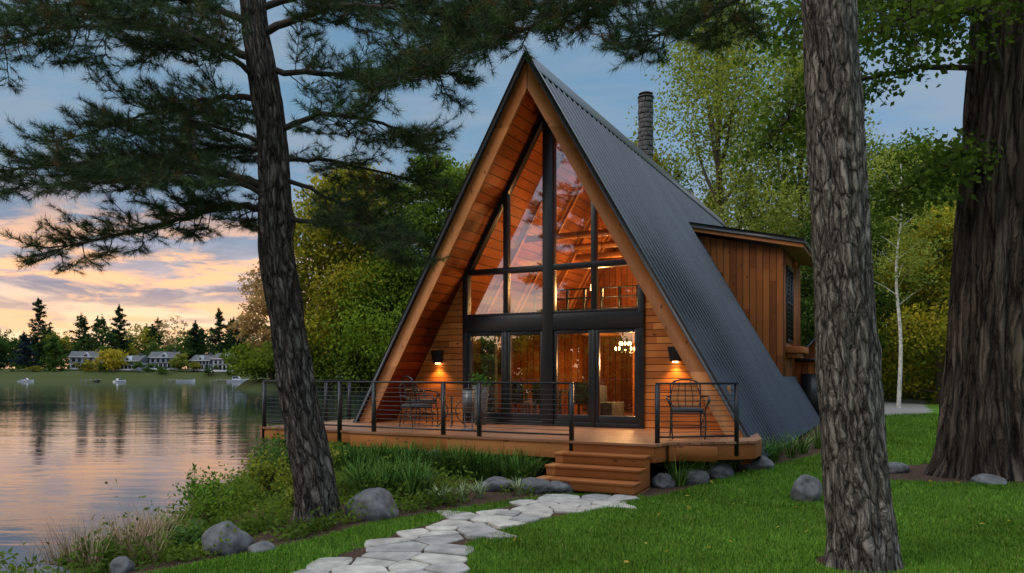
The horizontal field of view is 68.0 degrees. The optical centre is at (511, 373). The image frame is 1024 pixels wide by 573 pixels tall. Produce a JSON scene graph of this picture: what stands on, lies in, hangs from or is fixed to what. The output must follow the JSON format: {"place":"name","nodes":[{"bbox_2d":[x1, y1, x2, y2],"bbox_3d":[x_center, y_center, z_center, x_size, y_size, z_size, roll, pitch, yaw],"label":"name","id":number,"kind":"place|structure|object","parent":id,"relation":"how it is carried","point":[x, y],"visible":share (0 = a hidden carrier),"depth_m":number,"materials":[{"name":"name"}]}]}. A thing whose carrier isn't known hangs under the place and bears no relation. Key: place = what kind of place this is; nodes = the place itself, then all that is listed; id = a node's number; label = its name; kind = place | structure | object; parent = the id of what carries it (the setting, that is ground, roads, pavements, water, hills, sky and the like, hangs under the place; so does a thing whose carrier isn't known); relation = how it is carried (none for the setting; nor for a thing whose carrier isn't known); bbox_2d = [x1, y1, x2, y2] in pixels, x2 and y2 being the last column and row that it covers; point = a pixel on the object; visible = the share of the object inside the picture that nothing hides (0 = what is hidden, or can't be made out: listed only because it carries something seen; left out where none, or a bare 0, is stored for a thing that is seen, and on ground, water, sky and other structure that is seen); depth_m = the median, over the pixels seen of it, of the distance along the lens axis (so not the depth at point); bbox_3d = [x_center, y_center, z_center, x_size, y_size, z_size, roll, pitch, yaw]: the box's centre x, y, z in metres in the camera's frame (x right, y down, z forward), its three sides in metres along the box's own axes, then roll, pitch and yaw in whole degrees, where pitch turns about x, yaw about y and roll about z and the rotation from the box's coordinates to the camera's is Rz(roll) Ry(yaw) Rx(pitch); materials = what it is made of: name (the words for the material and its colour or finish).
{"place":"outdoors","nodes":[
{"label":"outdoors","id":0,"kind":"place"},
{"bbox_2d":[0,381,366,572],"bbox_3d":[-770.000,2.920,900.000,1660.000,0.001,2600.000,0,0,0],"label":"lake","id":1,"kind":"structure","parent":0,"point":[71,448],"depth_m":30.64,"materials":[{"name":"grey liquid"}]},
{"bbox_2d":[17,378,33,381],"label":"motorboat","id":2,"kind":"object","parent":1,"relation":"on","point":[25,380],"visible":0.79,"depth_m":257.39,"materials":[{"name":"white plastic"}]},
{"bbox_2d":[176,379,194,381],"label":"motorboat","id":3,"kind":"object","parent":1,"relation":"on","point":[192,380],"visible":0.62,"depth_m":255.25,"materials":[{"name":"white plastic"}]},
{"bbox_2d":[227,377,248,381],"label":"motorboat","id":4,"kind":"object","parent":1,"relation":"on","point":[236,379],"visible":0.75,"depth_m":254.11,"materials":[{"name":"white plastic"}]},
{"bbox_2d":[0,0,969,367],"label":"sky","id":5,"kind":"structure","parent":0,"point":[187,281],"materials":[{"name":"blue"}]},
{"bbox_2d":[0,368,1023,572],"bbox_3d":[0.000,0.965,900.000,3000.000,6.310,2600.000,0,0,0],"label":"ground","id":6,"kind":"structure","parent":0,"point":[913,405],"depth_m":11.27,"materials":[{"name":"green plant"}]},
{"bbox_2d":[17,565,75,572],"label":"boulder","id":7,"kind":"object","parent":6,"relation":"on","point":[45,570],"visible":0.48,"depth_m":7.71,"materials":[{"name":"stone"}]},
{"bbox_2d":[70,352,103,367],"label":"walls","id":8,"kind":"structure","parent":6,"relation":"on","point":[82,356],"depth_m":277.39,"materials":[{"name":"grey"}]},
{"bbox_2d":[68,349,98,362],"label":"roof","id":9,"kind":"structure","parent":8,"relation":"on","point":[80,353],"depth_m":279.05,"materials":[{"name":"grey"}]},
{"bbox_2d":[72,354,96,366],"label":"windows","id":10,"kind":"structure","parent":8,"relation":"attached to","point":[73,360],"depth_m":277.13,"materials":[{"name":"black glass"}]},
{"bbox_2d":[60,530,127,568],"bbox_3d":[-4.504,2.005,8.203,0.557,0.541,0.599,0,0,0],"label":"shrub","id":11,"kind":"object","parent":6,"relation":"on","point":[112,548],"visible":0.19,"depth_m":8.13,"materials":[{"name":"green plant"}]},
{"bbox_2d":[1,494,205,572],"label":"dry reeds","id":12,"kind":"object","parent":6,"relation":"on","point":[65,549],"visible":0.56,"depth_m":8.19,"materials":[{"name":"beige plant"}]},
{"bbox_2d":[109,556,134,572],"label":"boulder","id":13,"kind":"object","parent":6,"relation":"on","point":[121,564],"visible":0.98,"depth_m":7.54,"materials":[{"name":"stone"}]},
{"bbox_2d":[96,521,148,537],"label":"shrub","id":14,"kind":"object","parent":6,"relation":"on","point":[116,530],"depth_m":10.29,"materials":[{"name":"green plant"}]},
{"bbox_2d":[112,366,136,370],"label":"porch and trim","id":15,"kind":"object","parent":6,"relation":"on","point":[127,369],"visible":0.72,"depth_m":272.71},
{"bbox_2d":[124,356,148,370],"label":"walls","id":16,"kind":"structure","parent":6,"relation":"on","point":[143,362],"depth_m":275.69,"materials":[{"name":"grey"}]},
{"bbox_2d":[120,353,148,365],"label":"roof","id":17,"kind":"structure","parent":16,"relation":"on","point":[141,357],"depth_m":277.15,"materials":[{"name":"grey"}]},
{"bbox_2d":[0,297,318,374],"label":"distant tree line","id":18,"kind":"object","parent":6,"relation":"on","point":[49,348],"visible":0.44,"depth_m":289.78,"materials":[{"name":"green plant"}]},
{"bbox_2d":[147,357,173,369],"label":"porch and trim","id":19,"kind":"object","parent":6,"relation":"on","point":[158,363],"visible":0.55,"depth_m":278.30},
{"bbox_2d":[139,514,184,547],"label":"shrub","id":20,"kind":"object","parent":6,"relation":"on","point":[170,524],"visible":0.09,"depth_m":9.62,"materials":[{"name":"green plant"}]},
{"bbox_2d":[149,353,177,369],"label":"walls","id":21,"kind":"structure","parent":6,"relation":"on","point":[160,360],"depth_m":279.41,"materials":[{"name":"grey"}]},
{"bbox_2d":[151,354,169,366],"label":"windows","id":22,"kind":"structure","parent":21,"relation":"attached to","point":[163,360],"depth_m":279.47,"materials":[{"name":"black glass"}]},
{"bbox_2d":[148,350,180,362],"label":"roof","id":23,"kind":"structure","parent":21,"relation":"on","point":[158,354],"depth_m":281.07,"materials":[{"name":"grey"}]},
{"bbox_2d":[154,518,207,551],"bbox_3d":[-3.818,1.997,8.885,0.627,0.573,0.680,0,0,36],"label":"shrub","id":24,"kind":"object","parent":6,"relation":"on","point":[190,535],"visible":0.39,"depth_m":8.84,"materials":[{"name":"green plant"}]},
{"bbox_2d":[176,462,222,505],"bbox_3d":[-5.697,2.186,13.789,0.839,1.068,0.758,0,0,43],"label":"shrub","id":25,"kind":"object","parent":6,"relation":"on","point":[194,483],"visible":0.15,"depth_m":13.65,"materials":[{"name":"green plant"}]},
{"bbox_2d":[189,360,209,370],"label":"porch and trim","id":26,"kind":"object","parent":6,"relation":"on","point":[197,360],"visible":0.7,"depth_m":277.61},
{"bbox_2d":[191,356,212,369],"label":"walls","id":27,"kind":"structure","parent":6,"relation":"on","point":[209,362],"depth_m":278.47,"materials":[{"name":"grey"}]},
{"bbox_2d":[196,358,207,367],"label":"windows","id":28,"kind":"structure","parent":27,"relation":"attached to","point":[203,362],"depth_m":278.30,"materials":[{"name":"black glass"}]},
{"bbox_2d":[190,353,214,365],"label":"roof","id":29,"kind":"structure","parent":27,"relation":"on","point":[206,357],"depth_m":280.02,"materials":[{"name":"grey"}]},
{"bbox_2d":[174,478,230,527],"bbox_3d":[-4.563,2.020,11.286,0.723,0.913,0.806,0,0,28],"label":"shrub","id":30,"kind":"object","parent":6,"relation":"on","point":[207,507],"visible":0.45,"depth_m":11.24,"materials":[{"name":"green plant"}]},
{"bbox_2d":[181,467,238,517],"bbox_3d":[-4.995,2.074,12.589,0.892,0.942,1.013,0,0,-19],"label":"shrub","id":31,"kind":"object","parent":6,"relation":"on","point":[212,482],"visible":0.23,"depth_m":12.64,"materials":[{"name":"green plant"}]},
{"bbox_2d":[210,358,232,371],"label":"porch and trim","id":32,"kind":"object","parent":6,"relation":"on","point":[218,369],"visible":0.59,"depth_m":273.99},
{"bbox_2d":[213,355,232,370],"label":"walls","id":33,"kind":"structure","parent":6,"relation":"on","point":[219,365],"depth_m":276.98,"materials":[{"name":"grey"}]},
{"bbox_2d":[211,353,232,364],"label":"roof","id":34,"kind":"structure","parent":33,"relation":"on","point":[216,356],"depth_m":277.64,"materials":[{"name":"grey"}]},
{"bbox_2d":[215,356,229,368],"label":"windows","id":35,"kind":"structure","parent":33,"relation":"attached to","point":[224,367],"depth_m":276.83,"materials":[{"name":"black glass"}]},
{"bbox_2d":[201,521,254,556],"bbox_3d":[-3.145,1.899,8.444,0.525,0.497,0.620,0,0,33],"label":"boulder","id":36,"kind":"object","parent":6,"relation":"on","point":[240,540],"visible":0.6,"depth_m":8.27,"materials":[{"name":"stone"}]},
{"bbox_2d":[242,429,279,462],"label":"shrub","id":37,"kind":"object","parent":6,"relation":"on","point":[259,449],"visible":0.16,"depth_m":17.30,"materials":[{"name":"green plant"}]},
{"bbox_2d":[247,541,275,553],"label":"boulder","id":38,"kind":"object","parent":6,"relation":"on","point":[263,546],"visible":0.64,"depth_m":8.24,"materials":[{"name":"stone"}]},
{"bbox_2d":[0,0,530,523],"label":"pine tree","id":39,"kind":"object","parent":6,"relation":"on","point":[186,162],"visible":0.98,"depth_m":9.97,"materials":[{"name":"green plant"}]},
{"bbox_2d":[241,449,289,496],"bbox_3d":[-4.353,1.824,13.604,0.958,0.944,0.656,0,0,-22],"label":"shrub","id":40,"kind":"object","parent":6,"relation":"on","point":[263,474],"visible":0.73,"depth_m":13.53,"materials":[{"name":"green plant"}]},
{"bbox_2d":[0,442,535,572],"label":"groundcover plants","id":41,"kind":"object","parent":6,"relation":"on","point":[251,494],"visible":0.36,"depth_m":10.31,"materials":[{"name":"green plant"}]},
{"bbox_2d":[227,261,312,379],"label":"maple tree","id":42,"kind":"object","parent":6,"relation":"on","point":[246,324],"visible":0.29,"depth_m":143.98,"materials":[{"name":"green plant"}]},
{"bbox_2d":[257,430,290,479],"bbox_3d":[-4.670,1.712,15.095,0.823,1.143,1.152,0,0,-39],"label":"shrub","id":43,"kind":"object","parent":6,"relation":"on","point":[280,449],"visible":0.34,"depth_m":15.22,"materials":[{"name":"green plant"}]},
{"bbox_2d":[262,423,285,457],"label":"shrub","id":44,"kind":"object","parent":6,"relation":"on","point":[280,445],"visible":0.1,"depth_m":16.50,"materials":[{"name":"green plant"}]},
{"bbox_2d":[269,462,292,487],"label":"shrub","id":45,"kind":"object","parent":6,"relation":"on","point":[288,476],"visible":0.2,"depth_m":12.47,"materials":[{"name":"green plant"}]},
{"bbox_2d":[278,479,293,510],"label":"shrub","id":46,"kind":"object","parent":6,"relation":"on","point":[290,494],"visible":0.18,"depth_m":11.25,"materials":[{"name":"green plant"}]},
{"bbox_2d":[215,330,394,389],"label":"shoreline shrubs","id":47,"kind":"object","parent":6,"relation":"on","point":[246,361],"visible":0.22,"depth_m":134.15,"materials":[{"name":"green plant"}]},
{"bbox_2d":[329,441,346,466],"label":"shrub","id":48,"kind":"object","parent":6,"relation":"on","point":[336,452],"visible":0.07,"depth_m":14.43,"materials":[{"name":"green plant"}]},
{"bbox_2d":[263,155,421,379],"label":"maple tree","id":49,"kind":"object","parent":6,"relation":"on","point":[335,264],"visible":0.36,"depth_m":132.78,"materials":[{"name":"green plant"}]},
{"bbox_2d":[305,251,420,389],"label":"willow tree","id":50,"kind":"object","parent":6,"relation":"on","point":[383,337],"visible":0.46,"depth_m":128.24,"materials":[{"name":"green plant"}]},
{"bbox_2d":[345,487,398,520],"bbox_3d":[-1.893,1.845,10.335,0.703,0.548,0.864,0,0,-25],"label":"boulder","id":51,"kind":"object","parent":6,"relation":"on","point":[377,501],"visible":0.63,"depth_m":10.08,"materials":[{"name":"stone"}]},
{"bbox_2d":[346,150,470,332],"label":"maple tree","id":52,"kind":"object","parent":6,"relation":"on","point":[429,213],"visible":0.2,"depth_m":133.62,"materials":[{"name":"green plant"}]},
{"bbox_2d":[448,153,475,211],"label":"maple tree","id":53,"kind":"object","parent":6,"relation":"on","point":[467,166],"visible":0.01,"depth_m":137.73,"materials":[{"name":"green plant"}]},
{"bbox_2d":[293,494,638,572],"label":"flagstone path","id":54,"kind":"structure","parent":6,"relation":"on","point":[441,554],"depth_m":8.76,"materials":[{"name":"grey stone"}]},
{"bbox_2d":[427,475,529,503],"bbox_3d":[-0.505,1.750,11.694,2.005,0.379,0.623,0,0,-38],"label":"variegated hosta","id":55,"kind":"object","parent":6,"relation":"on","point":[478,491],"visible":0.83,"depth_m":11.66,"materials":[{"name":"green plant"}]},
{"bbox_2d":[480,476,514,491],"bbox_3d":[-0.252,1.877,12.600,0.663,0.332,0.521,0,0,-33],"label":"boulder","id":56,"kind":"object","parent":6,"relation":"on","point":[493,483],"visible":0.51,"depth_m":12.40,"materials":[{"name":"stone"}]},
{"bbox_2d":[259,419,761,479],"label":"wooden deck","id":57,"kind":"structure","parent":6,"relation":"on","point":[627,441],"depth_m":14.32,"materials":[{"name":"brown wood"}]},
{"bbox_2d":[399,383,434,427],"bbox_3d":[-2.169,0.705,17.042,0.730,0.994,0.633,0,0,-42],"label":"patio chair","id":58,"kind":"object","parent":57,"relation":"on","point":[406,405],"visible":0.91,"depth_m":17.02,"materials":[{"name":"black metal"}]},
{"bbox_2d":[402,376,439,423],"bbox_3d":[-2.171,0.631,17.897,0.728,1.143,0.840,0,0,-32],"label":"patio chair","id":59,"kind":"object","parent":57,"relation":"on","point":[424,401],"visible":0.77,"depth_m":17.73,"materials":[{"name":"black metal"}]},
{"bbox_2d":[436,395,465,427],"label":"patio table","id":60,"kind":"object","parent":57,"relation":"on","point":[451,397],"visible":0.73,"depth_m":16.93,"materials":[{"name":"black metal"}]},
{"bbox_2d":[461,384,475,429],"bbox_3d":[-0.906,0.710,15.826,0.240,0.980,0.200,0,0,27],"label":"floor lantern","id":61,"kind":"object","parent":57,"relation":"on","point":[467,401],"visible":0.79,"depth_m":15.77,"materials":[{"name":"grey metal"}]},
{"bbox_2d":[468,371,495,424],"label":"potted plant","id":62,"kind":"object","parent":57,"relation":"on","point":[485,388],"visible":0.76,"depth_m":17.59,"materials":[{"name":"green plant"}]},
{"bbox_2d":[262,379,738,455],"bbox_3d":[-0.389,0.806,15.977,10.193,1.288,3.130,0,0,27],"label":"deck railing","id":63,"kind":"object","parent":57,"relation":"on","point":[443,411],"visible":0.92,"depth_m":14.41,"materials":[{"name":"black metal"}]},
{"bbox_2d":[665,379,709,438],"bbox_3d":[3.246,0.655,14.104,0.803,1.094,0.741,0,0,7],"label":"patio chair","id":64,"kind":"object","parent":57,"relation":"on","point":[691,408],"visible":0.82,"depth_m":14.33,"materials":[{"name":"black metal"}]},
{"bbox_2d":[246,425,820,499],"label":"ornamental grass","id":65,"kind":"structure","parent":6,"relation":"on","point":[365,461],"depth_m":13.53,"materials":[{"name":"green plant"}]},
{"bbox_2d":[515,477,554,493],"bbox_3d":[0.359,1.891,12.499,0.694,0.342,0.514,0,0,0],"label":"boulder","id":66,"kind":"object","parent":6,"relation":"on","point":[542,486],"visible":0.49,"depth_m":12.29,"materials":[{"name":"stone"}]},
{"bbox_2d":[551,481,574,493],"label":"boulder","id":67,"kind":"object","parent":6,"relation":"on","point":[560,487],"visible":0.48,"depth_m":12.33,"materials":[{"name":"stone"}]},
{"bbox_2d":[131,412,1023,572],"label":"lawn grass","id":68,"kind":"structure","parent":6,"relation":"on","point":[916,423],"depth_m":8.84,"materials":[{"name":"green plant"}]},
{"bbox_2d":[342,50,819,464],"bbox_3d":[5.203,-3.281,25.271,11.390,12.094,20.498,0,0,27],"label":"frame cabin","id":69,"kind":"object","parent":6,"relation":"on","point":[609,270],"visible":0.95,"depth_m":18.32,"materials":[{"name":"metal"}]},
{"bbox_2d":[462,113,644,428],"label":"window frames","id":70,"kind":"structure","parent":69,"relation":"in","point":[548,323],"depth_m":17.33,"materials":[{"name":"black metal"}]},
{"bbox_2d":[786,265,793,342],"bbox_3d":[8.889,-2.180,24.421,0.150,2.400,1.410,0,0,27],"label":"dormer window frame","id":71,"kind":"structure","parent":69,"relation":"in","point":[789,272],"depth_m":24.38,"materials":[{"name":"black metal"}]},
{"bbox_2d":[801,374,818,415],"bbox_3d":[10.060,0.820,25.564,0.600,1.600,0.070,0,0,27],"label":"rear wing window","id":72,"kind":"structure","parent":69,"relation":"in","point":[808,381],"depth_m":25.52,"materials":[{"name":"black glass"}]},
{"bbox_2d":[536,451,650,495],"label":"wooden steps","id":73,"kind":"structure","parent":6,"relation":"on","point":[636,484],"depth_m":12.58,"materials":[{"name":"brown wood"}]},
{"bbox_2d":[331,0,903,572],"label":"pine tree","id":74,"kind":"object","parent":6,"relation":"on","point":[861,524],"visible":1,"depth_m":7.46,"materials":[{"name":"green plant"}]},
{"bbox_2d":[628,133,680,179],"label":"poplar tree","id":75,"kind":"object","parent":6,"relation":"on","point":[657,157],"visible":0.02,"depth_m":49.20,"materials":[{"name":"green plant"}]},
{"bbox_2d":[650,473,675,488],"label":"boulder","id":76,"kind":"object","parent":6,"relation":"on","point":[662,480],"visible":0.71,"depth_m":12.84,"materials":[{"name":"stone"}]},
{"bbox_2d":[677,469,709,484],"bbox_3d":[3.086,1.869,13.210,0.724,0.408,0.437,0,0,32],"label":"boulder","id":77,"kind":"object","parent":6,"relation":"on","point":[701,477],"visible":0.52,"depth_m":12.98,"materials":[{"name":"stone"}]},
{"bbox_2d":[626,0,809,294],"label":"poplar tree","id":78,"kind":"object","parent":6,"relation":"on","point":[719,75],"visible":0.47,"depth_m":44.10,"materials":[{"name":"green plant"}]},
{"bbox_2d":[705,462,734,478],"bbox_3d":[3.700,1.787,13.607,0.623,0.415,0.520,0,0,-25],"label":"boulder","id":79,"kind":"object","parent":6,"relation":"on","point":[721,470],"visible":0.52,"depth_m":13.39,"materials":[{"name":"stone"}]},
{"bbox_2d":[490,470,1009,562],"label":"fallen leaves","id":80,"kind":"object","parent":6,"relation":"on","point":[626,561],"visible":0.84,"depth_m":9.11,"materials":[{"name":"brown plant"}]},
{"bbox_2d":[736,455,774,469],"bbox_3d":[4.616,1.722,14.412,0.704,0.379,0.599,0,0,41],"label":"boulder","id":81,"kind":"object","parent":6,"relation":"on","point":[764,462],"visible":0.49,"depth_m":14.16,"materials":[{"name":"stone"}]},
{"bbox_2d":[669,128,934,401],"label":"forest undergrowth","id":82,"kind":"object","parent":6,"relation":"on","point":[902,396],"visible":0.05,"depth_m":46.16,"materials":[{"name":"green plant"}]},
{"bbox_2d":[790,474,821,501],"bbox_3d":[4.341,1.763,11.209,0.439,0.536,0.394,0,0,16],"label":"boulder","id":83,"kind":"object","parent":6,"relation":"on","point":[805,487],"visible":0.69,"depth_m":11.09,"materials":[{"name":"stone"}]},
{"bbox_2d":[721,28,905,337],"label":"poplar tree","id":84,"kind":"object","parent":6,"relation":"on","point":[799,70],"visible":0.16,"depth_m":49.40,"materials":[{"name":"green plant"}]},
{"bbox_2d":[789,202,911,373],"bbox_3d":[17.238,-3.997,40.172,6.787,11.723,6.718,0,0,-39],"label":"ash tree","id":85,"kind":"object","parent":6,"relation":"on","point":[806,302],"visible":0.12,"depth_m":39.51,"materials":[{"name":"green plant"}]},
{"bbox_2d":[720,0,1023,481],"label":"maple tree","id":86,"kind":"object","parent":6,"relation":"on","point":[980,428],"visible":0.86,"depth_m":12.59,"materials":[{"name":"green plant"}]},
{"bbox_2d":[809,127,958,397],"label":"oak tree","id":87,"kind":"object","parent":6,"relation":"on","point":[876,231],"visible":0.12,"depth_m":46.55,"materials":[{"name":"green plant"}]},
{"bbox_2d":[888,462,909,472],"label":"boulder","id":88,"kind":"object","parent":6,"relation":"on","point":[897,467],"visible":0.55,"depth_m":13.50,"materials":[{"name":"stone"}]},
{"bbox_2d":[867,142,954,407],"bbox_3d":[17.476,-4.252,34.028,4.700,12.061,3.729,0,0,0],"label":"birch tree","id":89,"kind":"object","parent":6,"relation":"on","point":[896,293],"visible":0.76,"depth_m":33.92,"materials":[{"name":"green plant"}]},
{"bbox_2d":[874,201,955,403],"bbox_3d":[22.409,-3.136,40.149,8.189,11.743,9.878,0,0,0],"label":"oak tree","id":90,"kind":"object","parent":6,"relation":"on","point":[935,328],"visible":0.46,"depth_m":39.34,"materials":[{"name":"green plant"}]},
{"bbox_2d":[871,138,958,369],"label":"oak tree","id":91,"kind":"object","parent":6,"relation":"on","point":[915,242],"visible":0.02,"depth_m":55.05,"materials":[{"name":"green plant"}]},
{"bbox_2d":[909,259,951,395],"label":"oak tree","id":92,"kind":"object","parent":6,"relation":"on","point":[930,379],"depth_m":44.28,"materials":[{"name":"green plant"}]},
{"bbox_2d":[970,473,1007,484],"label":"boulder","id":93,"kind":"object","parent":6,"relation":"on","point":[983,478],"visible":0.71,"depth_m":11.98,"materials":[{"name":"stone"}]}
]}

